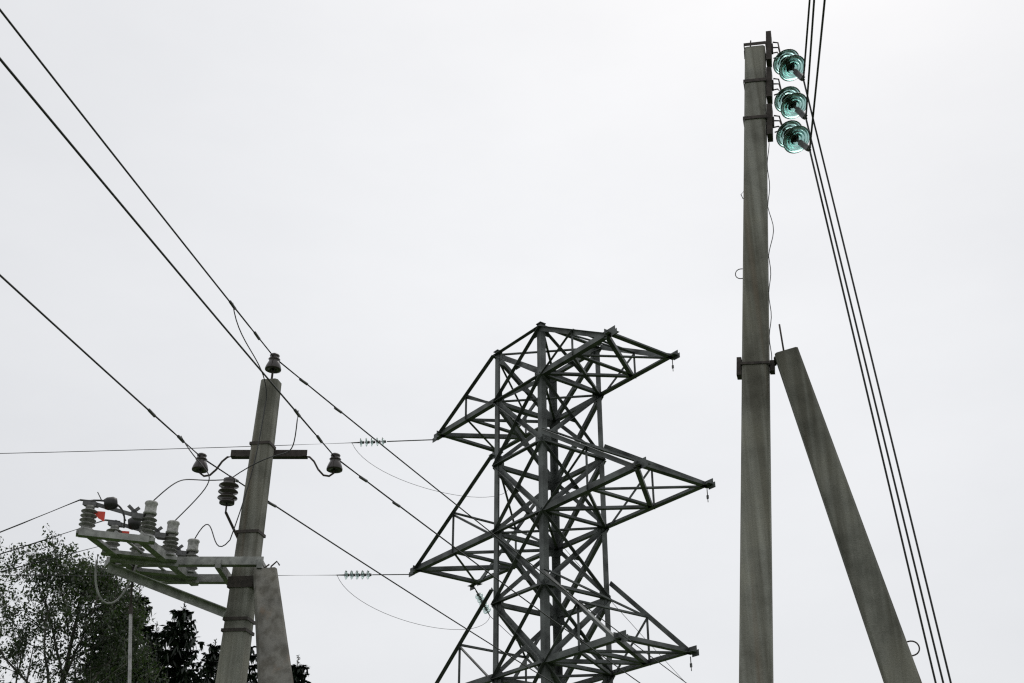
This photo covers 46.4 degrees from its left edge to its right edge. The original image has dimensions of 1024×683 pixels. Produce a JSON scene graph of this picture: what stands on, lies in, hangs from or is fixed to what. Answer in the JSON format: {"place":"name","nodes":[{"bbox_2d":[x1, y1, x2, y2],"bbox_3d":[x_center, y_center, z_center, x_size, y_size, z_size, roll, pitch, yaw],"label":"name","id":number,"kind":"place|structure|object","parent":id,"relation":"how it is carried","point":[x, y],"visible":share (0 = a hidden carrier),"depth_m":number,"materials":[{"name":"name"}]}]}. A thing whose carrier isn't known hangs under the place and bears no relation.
{"place":"outdoors","nodes":[
{"label":"outdoors","id":0,"kind":"place"},
{"bbox_2d":[0,0,1023,682],"label":"sky","id":1,"kind":"structure","parent":0,"point":[390,194],"materials":[{"name":"white"}]},
{"label":"ground","id":2,"kind":"structure","parent":0,"visible":0},
{"bbox_2d":[0,523,168,682],"bbox_3d":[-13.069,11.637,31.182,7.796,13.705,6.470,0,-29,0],"label":"birch tree","id":3,"kind":"object","parent":2,"relation":"on","point":[115,616],"visible":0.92,"depth_m":32.95,"materials":[{"name":"green plant"}]},
{"bbox_2d":[72,618,112,682],"bbox_3d":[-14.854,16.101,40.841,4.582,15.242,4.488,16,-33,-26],"label":"spruce tree","id":4,"kind":"object","parent":2,"relation":"on","point":[93,658],"visible":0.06,"depth_m":43.23,"materials":[{"name":"green plant"}]},
{"bbox_2d":[90,585,167,682],"bbox_3d":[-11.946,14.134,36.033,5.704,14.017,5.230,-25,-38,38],"label":"spruce tree","id":5,"kind":"object","parent":2,"relation":"on","point":[149,629],"visible":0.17,"depth_m":38.16,"materials":[{"name":"green plant"}]},
{"bbox_2d":[142,623,166,670],"bbox_3d":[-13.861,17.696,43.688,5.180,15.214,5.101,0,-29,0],"label":"spruce tree","id":6,"kind":"object","parent":2,"relation":"on","point":[157,634],"visible":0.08,"depth_m":47.01,"materials":[{"name":"green plant"}]},
{"bbox_2d":[149,602,206,682],"bbox_3d":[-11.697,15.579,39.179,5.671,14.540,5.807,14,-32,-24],"label":"spruce tree","id":7,"kind":"object","parent":2,"relation":"on","point":[176,657],"visible":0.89,"depth_m":41.27,"materials":[{"name":"green plant"}]},
{"bbox_2d":[197,639,220,682],"bbox_3d":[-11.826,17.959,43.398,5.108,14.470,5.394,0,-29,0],"label":"spruce tree","id":8,"kind":"object","parent":2,"relation":"on","point":[210,660],"visible":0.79,"depth_m":46.25,"materials":[{"name":"green plant"}]},
{"bbox_2d":[76,353,342,682],"bbox_3d":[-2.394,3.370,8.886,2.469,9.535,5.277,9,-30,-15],"label":"utility pole","id":9,"kind":"object","parent":2,"relation":"on","point":[251,581],"visible":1,"depth_m":11.44,"materials":[{"name":"concrete"}]},
{"bbox_2d":[0,9,685,682],"bbox_3d":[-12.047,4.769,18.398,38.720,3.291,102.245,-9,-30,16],"label":"power lines","id":10,"kind":"object","parent":9,"relation":"attached to","point":[152,413],"visible":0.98,"depth_m":11.67,"materials":[{"name":"grey metal"}]},
{"bbox_2d":[247,646,257,682],"bbox_3d":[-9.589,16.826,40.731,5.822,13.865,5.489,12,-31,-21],"label":"spruce tree","id":11,"kind":"object","parent":2,"relation":"on","point":[253,676],"visible":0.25,"depth_m":43.77,"materials":[{"name":"green plant"}]},
{"bbox_2d":[291,655,310,682],"bbox_3d":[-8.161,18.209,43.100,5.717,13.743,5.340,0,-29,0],"label":"spruce tree","id":12,"kind":"object","parent":2,"relation":"on","point":[298,674],"visible":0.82,"depth_m":45.80,"materials":[{"name":"green plant"}]},
{"bbox_2d":[409,321,715,682],"bbox_3d":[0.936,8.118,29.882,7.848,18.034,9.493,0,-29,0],"label":"transmission tower","id":13,"kind":"structure","parent":2,"relation":"on","point":[549,663],"depth_m":31.27,"materials":[{"name":"grey metal"}]},
{"bbox_2d":[0,443,682,679],"bbox_3d":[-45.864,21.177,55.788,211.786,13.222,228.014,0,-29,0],"label":"power line","id":14,"kind":"object","parent":13,"relation":"attached to","point":[278,575],"visible":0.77,"depth_m":33.76,"materials":[{"name":"grey metal"}]},
{"bbox_2d":[336,360,708,670],"bbox_3d":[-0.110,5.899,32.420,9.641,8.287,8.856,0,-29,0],"label":"insulators","id":15,"kind":"object","parent":13,"relation":"attached to","point":[479,597],"visible":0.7,"depth_m":34.98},
{"bbox_2d":[735,31,921,682],"bbox_3d":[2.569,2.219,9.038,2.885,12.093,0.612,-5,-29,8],"label":"utility pole","id":16,"kind":"object","parent":2,"relation":"on","point":[755,370],"visible":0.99,"depth_m":9.83,"materials":[{"name":"concrete"}]},
{"bbox_2d":[803,0,951,682],"bbox_3d":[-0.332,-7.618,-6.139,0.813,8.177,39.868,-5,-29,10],"label":"power lines","id":17,"kind":"object","parent":16,"relation":"attached to","point":[867,394],"visible":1,"depth_m":10.20,"materials":[{"name":"grey metal"}]}
]}

